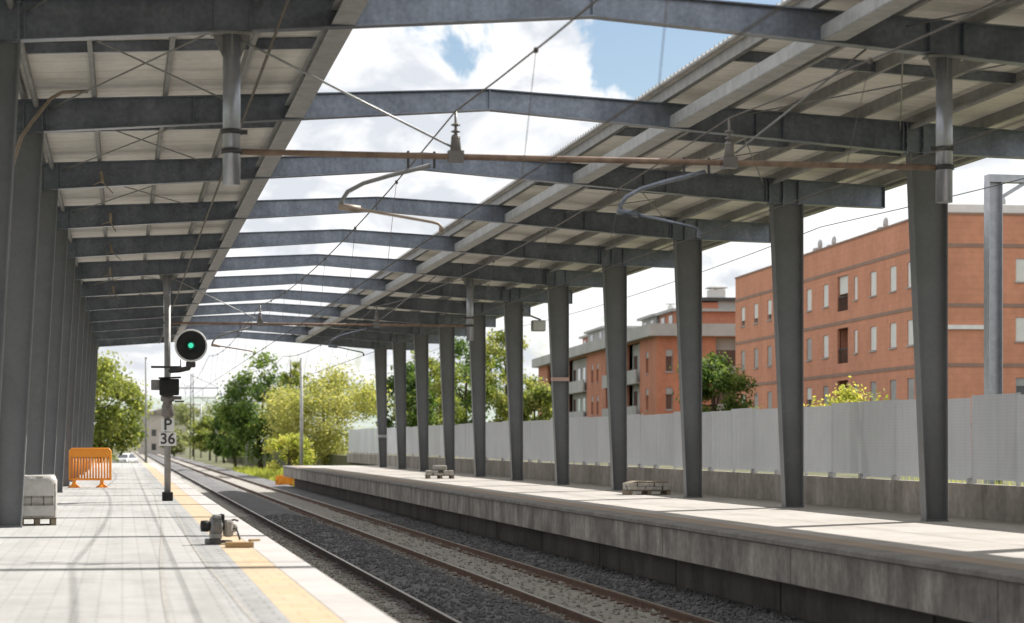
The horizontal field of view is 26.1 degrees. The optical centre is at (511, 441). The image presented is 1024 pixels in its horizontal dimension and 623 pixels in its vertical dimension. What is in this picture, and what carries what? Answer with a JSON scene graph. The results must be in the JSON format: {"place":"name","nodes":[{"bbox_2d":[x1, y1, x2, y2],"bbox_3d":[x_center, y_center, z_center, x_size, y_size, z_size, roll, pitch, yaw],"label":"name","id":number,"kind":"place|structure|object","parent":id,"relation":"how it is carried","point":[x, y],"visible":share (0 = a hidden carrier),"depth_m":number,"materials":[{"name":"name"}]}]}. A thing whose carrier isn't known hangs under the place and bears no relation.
{"place":"outdoors","nodes":[
{"label":"outdoors","id":0,"kind":"place"},
{"bbox_2d":[94,445,347,469],"bbox_3d":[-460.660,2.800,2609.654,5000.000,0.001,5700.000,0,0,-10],"label":"ground","id":1,"kind":"structure","parent":0,"point":[218,463],"depth_m":368.89,"materials":[{"name":"plant"}]},
{"bbox_2d":[113,453,137,462],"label":"parked car","id":2,"kind":"object","parent":1,"relation":"on","point":[127,458],"visible":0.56,"depth_m":261.04,"materials":[{"name":"white paint"}]},
{"bbox_2d":[93,347,158,462],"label":"leafy tree","id":3,"kind":"object","parent":1,"relation":"on","point":[110,424],"visible":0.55,"depth_m":188.60,"materials":[{"name":"green plant"}]},
{"bbox_2d":[145,357,146,462],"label":"thin pole","id":4,"kind":"object","parent":1,"relation":"on","point":[145,409],"visible":0.89,"depth_m":150.94,"materials":[{"name":"metal"}]},
{"bbox_2d":[138,408,185,454],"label":"house","id":5,"kind":"structure","parent":1,"relation":"on","point":[154,427],"depth_m":469.51,"materials":[{"name":"paint"}]},
{"bbox_2d":[160,433,189,456],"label":"tree","id":6,"kind":"object","parent":1,"relation":"on","point":[180,448],"visible":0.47,"depth_m":379.65,"materials":[{"name":"green plant"}]},
{"bbox_2d":[173,400,198,446],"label":"tree","id":7,"kind":"object","parent":1,"relation":"on","point":[179,403],"visible":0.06,"depth_m":518.65,"materials":[{"name":"green plant"}]},
{"bbox_2d":[183,403,201,457],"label":"line pole","id":8,"kind":"object","parent":1,"relation":"on","point":[200,404],"visible":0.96,"depth_m":379.89,"materials":[{"name":"metal"}]},
{"bbox_2d":[171,402,218,455],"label":"tree","id":9,"kind":"object","parent":1,"relation":"on","point":[180,417],"visible":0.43,"depth_m":417.68,"materials":[{"name":"green plant"}]},
{"bbox_2d":[179,374,218,451],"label":"pole","id":10,"kind":"object","parent":1,"relation":"on","point":[190,388],"visible":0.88,"depth_m":329.97,"materials":[{"name":"grey metal"}]},
{"bbox_2d":[194,393,216,461],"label":"line pole","id":11,"kind":"object","parent":1,"relation":"on","point":[215,397],"visible":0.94,"depth_m":299.85,"materials":[{"name":"metal"}]},
{"bbox_2d":[188,415,228,459],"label":"tree","id":12,"kind":"object","parent":1,"relation":"on","point":[202,428],"visible":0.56,"depth_m":328.86,"materials":[{"name":"green plant"}]},
{"bbox_2d":[204,407,235,462],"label":"tree","id":13,"kind":"object","parent":1,"relation":"on","point":[212,440],"visible":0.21,"depth_m":289.03,"materials":[{"name":"green plant"}]},
{"bbox_2d":[211,387,260,467],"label":"dense tree","id":14,"kind":"object","parent":1,"relation":"on","point":[229,450],"visible":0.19,"depth_m":234.28,"materials":[{"name":"green plant"}]},
{"bbox_2d":[151,465,343,621],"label":"platform","id":15,"kind":"structure","parent":1,"relation":"on","point":[278,568],"depth_m":22.51,"materials":[{"name":"grey concrete"}]},
{"bbox_2d":[0,463,241,622],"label":"platform paving","id":16,"kind":"structure","parent":15,"relation":"on","point":[92,555],"depth_m":24.82,"materials":[{"name":"concrete"}]},
{"bbox_2d":[22,474,56,524],"bbox_3d":[-7.915,0.964,36.784,0.662,0.829,0.843,0,0,-13],"label":"block pallet","id":17,"kind":"object","parent":16,"relation":"on","point":[40,498],"visible":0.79,"depth_m":36.40,"materials":[{"name":"concrete"}]},
{"bbox_2d":[67,448,111,487],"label":"safety barrier","id":18,"kind":"object","parent":16,"relation":"on","point":[90,452],"visible":1,"depth_m":66.57,"materials":[{"name":"orange plastic"}]},
{"bbox_2d":[153,492,169,622],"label":"tyre smear","id":19,"kind":"object","parent":16,"relation":"on","point":[164,597],"visible":1,"depth_m":22.71},
{"bbox_2d":[0,0,1023,526],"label":"station canopy","id":20,"kind":"object","parent":16,"relation":"on","point":[116,196],"visible":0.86,"depth_m":43.77,"materials":[{"name":"metal"}]},
{"bbox_2d":[158,274,478,354],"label":"catenary support","id":21,"kind":"object","parent":20,"relation":"hanging from","point":[167,280],"visible":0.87,"depth_m":69.53,"materials":[{"name":"metal"}]},
{"bbox_2d":[147,0,667,422],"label":"messenger wire","id":22,"kind":"object","parent":21,"relation":"hanging from","point":[535,50],"visible":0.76,"depth_m":28.42,"materials":[{"name":"black metal"}]},
{"bbox_2d":[151,0,792,422],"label":"contact wire","id":23,"kind":"object","parent":22,"relation":"hanging from","point":[571,144],"depth_m":19.13,"materials":[{"name":"black metal"}]},
{"bbox_2d":[523,309,545,331],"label":"floodlight","id":24,"kind":"object","parent":20,"relation":"attached to","point":[538,325],"visible":0.9,"depth_m":79.87,"materials":[{"name":"metal"}]},
{"bbox_2d":[211,30,965,236],"bbox_3d":[1.127,-3.984,28.906,10.050,2.558,0.280,0,0,-10],"label":"catenary support","id":25,"kind":"object","parent":20,"relation":"hanging from","point":[231,45],"visible":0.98,"depth_m":28.71,"materials":[{"name":"metal"}]},
{"bbox_2d":[137,463,290,622],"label":"paving band","id":26,"kind":"object","parent":15,"relation":"on","point":[254,599],"visible":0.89,"depth_m":23.29,"materials":[{"name":"concrete"}]},
{"bbox_2d":[151,295,207,500],"bbox_3d":[-7.743,-1.021,51.371,1.290,4.798,0.650,0,0,-10],"label":"railway signal","id":27,"kind":"object","parent":26,"relation":"on","point":[191,345],"visible":1,"depth_m":51.36,"materials":[{"name":"metal"}]},
{"bbox_2d":[172,505,256,622],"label":"tyre smear","id":28,"kind":"object","parent":26,"relation":"on","point":[238,602],"visible":1,"depth_m":21.89},
{"bbox_2d":[200,514,240,544],"bbox_3d":[-3.923,1.175,29.680,0.543,0.410,0.320,0,0,-19],"label":"site machine","id":29,"kind":"object","parent":26,"relation":"on","point":[215,526],"visible":1,"depth_m":29.57,"materials":[{"name":"grey metal"}]},
{"bbox_2d":[143,463,344,622],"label":"yellow safety strip","id":30,"kind":"object","parent":15,"relation":"on","point":[290,599],"visible":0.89,"depth_m":22.09,"materials":[{"name":"paint"}]},
{"bbox_2d":[225,539,259,547],"bbox_3d":[-3.510,1.325,28.823,0.466,0.099,0.269,0,0,-13],"label":"timber board","id":31,"kind":"object","parent":30,"relation":"on","point":[250,543],"visible":1,"depth_m":28.69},
{"bbox_2d":[149,463,397,622],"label":"platform edge","id":32,"kind":"object","parent":15,"relation":"attached to","point":[344,604],"visible":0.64,"depth_m":22.95,"materials":[{"name":"stone"}]},
{"bbox_2d":[245,385,270,465],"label":"line pole","id":33,"kind":"object","parent":1,"relation":"on","point":[246,461],"depth_m":231.90,"materials":[{"name":"metal"}]},
{"bbox_2d":[206,345,310,470],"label":"dense tree","id":34,"kind":"object","parent":1,"relation":"on","point":[240,425],"visible":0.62,"depth_m":204.53,"materials":[{"name":"green plant"}]},
{"bbox_2d":[232,464,293,485],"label":"rough grass","id":35,"kind":"structure","parent":1,"relation":"on","point":[257,472],"depth_m":181.00,"materials":[{"name":"green plant"}]},
{"bbox_2d":[263,432,316,472],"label":"yellow shrub","id":36,"kind":"object","parent":1,"relation":"on","point":[291,453],"visible":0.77,"depth_m":157.73,"materials":[{"name":"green plant"}]},
{"bbox_2d":[279,360,307,424],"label":"slim poplar","id":37,"kind":"object","parent":1,"relation":"on","point":[294,372],"visible":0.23,"depth_m":224.67,"materials":[{"name":"green plant"}]},
{"bbox_2d":[300,358,302,465],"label":"line pole","id":38,"kind":"object","parent":1,"relation":"on","point":[301,412],"visible":0.66,"depth_m":147.90,"materials":[{"name":"metal"}]},
{"bbox_2d":[253,356,392,465],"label":"yellow tree","id":39,"kind":"object","parent":1,"relation":"on","point":[328,441],"visible":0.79,"depth_m":165.81,"materials":[{"name":"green plant"}]},
{"bbox_2d":[294,479,966,622],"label":"platform base","id":40,"kind":"object","parent":1,"relation":"on","point":[811,605],"visible":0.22,"depth_m":39.24,"materials":[{"name":"concrete"}]},
{"bbox_2d":[283,467,1023,622],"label":"platform slab","id":41,"kind":"structure","parent":40,"relation":"on","point":[967,599],"depth_m":31.96,"materials":[{"name":"concrete"}]},
{"bbox_2d":[282,466,1023,584],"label":"platform coping","id":42,"kind":"object","parent":41,"relation":"on","point":[993,573],"visible":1,"depth_m":31.80,"materials":[{"name":"concrete"}]},
{"bbox_2d":[296,466,1023,569],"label":"faded safety strip","id":43,"kind":"object","parent":41,"relation":"on","point":[931,554],"visible":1,"depth_m":33.92,"materials":[{"name":"paint"}]},
{"bbox_2d":[305,465,1023,563],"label":"platform paving","id":44,"kind":"structure","parent":41,"relation":"on","point":[989,539],"depth_m":41.31,"materials":[{"name":"concrete"}]},
{"bbox_2d":[425,465,453,478],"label":"block pallet","id":45,"kind":"object","parent":44,"relation":"on","point":[439,471],"visible":1,"depth_m":82.49,"materials":[{"name":"grey concrete"}]},
{"bbox_2d":[622,481,670,494],"bbox_3d":[3.513,1.199,57.709,1.141,0.358,0.800,0,0,-10],"label":"block pallet","id":46,"kind":"object","parent":44,"relation":"on","point":[646,487],"visible":1,"depth_m":57.37,"materials":[{"name":"concrete"}]},
{"bbox_2d":[347,453,1023,522],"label":"wall","id":47,"kind":"structure","parent":41,"relation":"on","point":[994,502],"depth_m":48.78,"materials":[{"name":"concrete"}]},
{"bbox_2d":[348,392,1023,485],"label":"sheet fence","id":48,"kind":"object","parent":47,"relation":"on","point":[864,439],"visible":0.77,"depth_m":49.40,"materials":[{"name":"metal"}]},
{"bbox_2d":[94,383,537,443],"bbox_3d":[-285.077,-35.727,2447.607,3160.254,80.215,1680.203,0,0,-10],"label":"hills","id":49,"kind":"structure","parent":0,"point":[366,423],"depth_m":2347.38,"materials":[{"name":"plant"}]},
{"bbox_2d":[131,452,821,622],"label":"ballast bed","id":50,"kind":"object","parent":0,"point":[259,505],"visible":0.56,"depth_m":50.49,"materials":[{"name":"gravel"}]},
{"bbox_2d":[275,475,293,485],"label":"orange netting","id":51,"kind":"object","parent":50,"relation":"on","point":[281,480],"visible":0.56,"depth_m":131.94,"materials":[{"name":"plastic"}]},
{"bbox_2d":[133,451,461,622],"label":"railway track","id":52,"kind":"structure","parent":50,"relation":"on","point":[400,595],"depth_m":43.85,"materials":[{"name":"metal"}]},
{"bbox_2d":[153,453,718,622],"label":"railway track","id":53,"kind":"structure","parent":50,"relation":"on","point":[672,615],"depth_m":43.82,"materials":[{"name":"metal"}]},
{"bbox_2d":[238,513,813,622],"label":"ballast stones","id":54,"kind":"object","parent":50,"relation":"on","point":[517,613],"visible":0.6,"depth_m":40.67,"materials":[{"name":"gravel"}]},
{"bbox_2d":[98,0,1023,398],"label":"sky","id":55,"kind":"structure","parent":0,"point":[588,57],"materials":[{"name":"white"}]},
{"bbox_2d":[172,0,1008,421],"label":"messenger wire","id":56,"kind":"object","parent":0,"point":[868,60],"visible":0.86,"depth_m":29.89,"materials":[{"name":"black metal"}]},
{"bbox_2d":[184,119,1023,419],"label":"contact wire","id":57,"kind":"object","parent":56,"relation":"hanging from","point":[726,225],"visible":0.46,"depth_m":26.25,"materials":[{"name":"grey metal"}]},
{"bbox_2d":[227,448,1023,485],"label":"ground","id":58,"kind":"structure","parent":0,"point":[338,460],"depth_m":119.36,"materials":[{"name":"plant"}]},
{"bbox_2d":[371,361,440,427],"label":"roadside tree","id":59,"kind":"object","parent":58,"relation":"on","point":[411,417],"visible":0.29,"depth_m":177.39,"materials":[{"name":"green plant"}]},
{"bbox_2d":[389,350,471,424],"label":"roadside tree","id":60,"kind":"object","parent":58,"relation":"on","point":[435,372],"visible":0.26,"depth_m":185.89,"materials":[{"name":"green plant"}]},
{"bbox_2d":[429,336,505,425],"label":"roadside tree","id":61,"kind":"object","parent":58,"relation":"on","point":[460,347],"visible":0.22,"depth_m":195.38,"materials":[{"name":"green plant"}]},
{"bbox_2d":[467,328,548,421],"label":"roadside tree","id":62,"kind":"object","parent":58,"relation":"on","point":[499,398],"visible":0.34,"depth_m":176.94,"materials":[{"name":"green plant"}]},
{"bbox_2d":[506,384,552,420],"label":"roadside tree","id":63,"kind":"object","parent":58,"relation":"on","point":[538,397],"visible":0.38,"depth_m":164.26,"materials":[{"name":"green plant"}]},
{"bbox_2d":[532,287,734,417],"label":"apartment building","id":64,"kind":"structure","parent":58,"relation":"on","point":[652,376],"depth_m":185.05,"materials":[{"name":"red brick"}]},
{"bbox_2d":[573,370,575,380],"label":"balcony door","id":65,"kind":"structure","parent":64,"relation":"in","point":[574,371],"depth_m":231.55,"materials":[{"name":"grey glass"}]},
{"bbox_2d":[573,399,575,411],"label":"balcony door","id":66,"kind":"structure","parent":64,"relation":"in","point":[574,401],"depth_m":231.55,"materials":[{"name":"black glass"}]},
{"bbox_2d":[578,369,580,379],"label":"balcony door","id":67,"kind":"structure","parent":64,"relation":"in","point":[579,370],"depth_m":227.85,"materials":[{"name":"white glass"}]},
{"bbox_2d":[578,399,580,410],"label":"balcony door","id":68,"kind":"structure","parent":64,"relation":"in","point":[579,400],"depth_m":227.85,"materials":[{"name":"white glass"}]},
{"bbox_2d":[583,367,585,389],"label":"balcony door","id":69,"kind":"structure","parent":64,"relation":"in","point":[584,369],"depth_m":224.31,"materials":[{"name":"white glass"}]},
{"bbox_2d":[583,398,585,415],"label":"balcony door","id":70,"kind":"structure","parent":64,"relation":"in","point":[584,399],"depth_m":224.31,"materials":[{"name":"white glass"}]},
{"bbox_2d":[634,356,636,369],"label":"balcony door","id":71,"kind":"structure","parent":64,"relation":"in","point":[635,357],"depth_m":193.51,"materials":[{"name":"black glass"}]},
{"bbox_2d":[634,391,636,405],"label":"balcony door","id":72,"kind":"structure","parent":64,"relation":"in","point":[635,392],"depth_m":193.51,"materials":[{"name":"black glass"}]},
{"bbox_2d":[665,350,673,372],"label":"window","id":73,"kind":"structure","parent":64,"relation":"in","point":[669,353],"depth_m":180.37,"materials":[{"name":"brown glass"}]},
{"bbox_2d":[665,388,673,410],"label":"window","id":74,"kind":"structure","parent":64,"relation":"in","point":[669,391],"depth_m":180.37,"materials":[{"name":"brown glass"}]},
{"bbox_2d":[717,350,734,365],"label":"balcony door","id":75,"kind":"structure","parent":64,"relation":"in","point":[731,353],"depth_m":181.21,"materials":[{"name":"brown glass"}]},
{"bbox_2d":[717,391,734,403],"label":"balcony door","id":76,"kind":"structure","parent":64,"relation":"in","point":[721,395],"depth_m":181.17,"materials":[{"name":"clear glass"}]},
{"bbox_2d":[669,351,758,411],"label":"round tree","id":77,"kind":"object","parent":58,"relation":"on","point":[718,375],"visible":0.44,"depth_m":137.14,"materials":[{"name":"green plant"}]},
{"bbox_2d":[804,376,888,406],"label":"yellow bush","id":78,"kind":"object","parent":58,"relation":"on","point":[848,396],"visible":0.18,"depth_m":73.58,"materials":[{"name":"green plant"}]},
{"bbox_2d":[735,198,1023,427],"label":"apartment block","id":79,"kind":"structure","parent":58,"relation":"on","point":[858,323],"depth_m":125.16,"materials":[{"name":"orange brick"}]},
{"bbox_2d":[740,307,744,327],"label":"window","id":80,"kind":"structure","parent":79,"relation":"in","point":[743,309],"depth_m":159.84,"materials":[{"name":"white glass"}]},
{"bbox_2d":[740,351,744,370],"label":"window","id":81,"kind":"structure","parent":79,"relation":"in","point":[743,352],"depth_m":159.84,"materials":[{"name":"grey glass"}]},
{"bbox_2d":[753,304,757,324],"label":"window","id":82,"kind":"structure","parent":79,"relation":"in","point":[756,305],"depth_m":155.76,"materials":[{"name":"white glass"}]},
{"bbox_2d":[753,348,757,368],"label":"window","id":83,"kind":"structure","parent":79,"relation":"in","point":[756,350],"depth_m":155.76,"materials":[{"name":"grey glass"}]},
{"bbox_2d":[755,393,757,406],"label":"window","id":84,"kind":"structure","parent":79,"relation":"in","point":[756,397],"depth_m":155.76,"materials":[{"name":"white glass"}]},
{"bbox_2d":[766,300,771,321],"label":"window","id":85,"kind":"structure","parent":79,"relation":"in","point":[770,301],"depth_m":151.85,"materials":[{"name":"white glass"}]},
{"bbox_2d":[766,346,771,366],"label":"window","id":86,"kind":"structure","parent":79,"relation":"in","point":[769,347],"depth_m":151.82,"materials":[{"name":"grey glass"}]},
{"bbox_2d":[768,392,771,408],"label":"window","id":87,"kind":"structure","parent":79,"relation":"in","point":[769,393],"depth_m":151.70,"materials":[{"name":"grey glass"}]},
{"bbox_2d":[805,289,811,311],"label":"window","id":88,"kind":"structure","parent":79,"relation":"in","point":[810,290],"depth_m":140.77,"materials":[{"name":"white glass"}]},
{"bbox_2d":[805,338,811,361],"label":"window","id":89,"kind":"structure","parent":79,"relation":"in","point":[809,340],"depth_m":140.99,"materials":[{"name":"grey glass"}]},
{"bbox_2d":[808,388,811,406],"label":"window","id":90,"kind":"structure","parent":79,"relation":"in","point":[809,389],"depth_m":140.99,"materials":[{"name":"white glass"}]},
{"bbox_2d":[822,284,828,308],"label":"window","id":91,"kind":"structure","parent":79,"relation":"in","point":[825,286],"depth_m":136.85,"materials":[{"name":"white glass"}]},
{"bbox_2d":[822,335,828,358],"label":"window","id":92,"kind":"structure","parent":79,"relation":"in","point":[825,337],"depth_m":136.85,"materials":[{"name":"white glass"}]},
{"bbox_2d":[824,386,827,404],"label":"window","id":93,"kind":"structure","parent":79,"relation":"in","point":[826,387],"depth_m":137.09,"materials":[{"name":"white glass"}]},
{"bbox_2d":[852,277,857,300],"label":"window","id":94,"kind":"structure","parent":79,"relation":"in","point":[856,299],"depth_m":130.08,"materials":[{"name":"white glass"}]},
{"bbox_2d":[852,330,857,354],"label":"window","id":95,"kind":"structure","parent":79,"relation":"in","point":[855,353],"depth_m":130.08,"materials":[{"name":"white glass"}]},
{"bbox_2d":[869,271,876,297],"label":"window","id":96,"kind":"structure","parent":79,"relation":"in","point":[873,275],"depth_m":126.54,"materials":[{"name":"white glass"}]},
{"bbox_2d":[869,327,876,351],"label":"window","id":97,"kind":"structure","parent":79,"relation":"in","point":[873,329],"depth_m":126.54,"materials":[{"name":"white glass"}]},
{"bbox_2d":[871,382,875,400],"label":"window","id":98,"kind":"structure","parent":79,"relation":"in","point":[873,384],"depth_m":126.54,"materials":[{"name":"white glass"}]},
{"bbox_2d":[888,266,896,292],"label":"window","id":99,"kind":"structure","parent":79,"relation":"in","point":[893,269],"depth_m":122.61,"materials":[{"name":"white glass"}]},
{"bbox_2d":[888,323,896,349],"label":"window","id":100,"kind":"structure","parent":79,"relation":"in","point":[893,326],"depth_m":122.61,"materials":[{"name":"white glass"}]},
{"bbox_2d":[891,380,895,399],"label":"window","id":101,"kind":"structure","parent":79,"relation":"in","point":[893,382],"depth_m":122.61,"materials":[{"name":"white glass"}]},
{"bbox_2d":[906,262,910,288],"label":"window","id":102,"kind":"structure","parent":79,"relation":"in","point":[909,272],"depth_m":119.63,"materials":[{"name":"white glass"}]},
{"bbox_2d":[906,320,913,346],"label":"window","id":103,"kind":"structure","parent":79,"relation":"in","point":[910,322],"depth_m":119.45,"materials":[{"name":"white glass"}]},
{"bbox_2d":[908,378,913,399],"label":"window","id":104,"kind":"structure","parent":79,"relation":"in","point":[911,380],"depth_m":119.45,"materials":[{"name":"white glass"}]},
{"bbox_2d":[1014,259,1023,282],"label":"window","id":105,"kind":"structure","parent":79,"relation":"in","point":[1019,262],"depth_m":116.60,"materials":[{"name":"white glass"}]},
{"bbox_2d":[1014,317,1023,341],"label":"window","id":106,"kind":"structure","parent":79,"relation":"in","point":[1019,320],"depth_m":116.60,"materials":[{"name":"white glass"}]},
{"bbox_2d":[1016,378,1023,393],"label":"window","id":107,"kind":"structure","parent":79,"relation":"in","point":[1019,381],"depth_m":116.63,"materials":[{"name":"white glass"}]},
{"bbox_2d":[903,476,1022,485],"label":"weeds","id":108,"kind":"object","parent":58,"relation":"on","point":[964,481],"visible":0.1,"depth_m":41.64,"materials":[{"name":"green plant"}]},
{"bbox_2d":[984,174,1023,483],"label":"portal mast","id":109,"kind":"object","parent":58,"relation":"on","point":[994,196],"visible":0.82,"depth_m":50.01,"materials":[{"name":"metal"}]},
{"bbox_2d":[345,178,1023,373],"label":"feeder cable","id":110,"kind":"object","parent":109,"relation":"attached to","point":[770,246],"visible":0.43,"depth_m":55.37,"materials":[{"name":"grey metal"}]}
]}

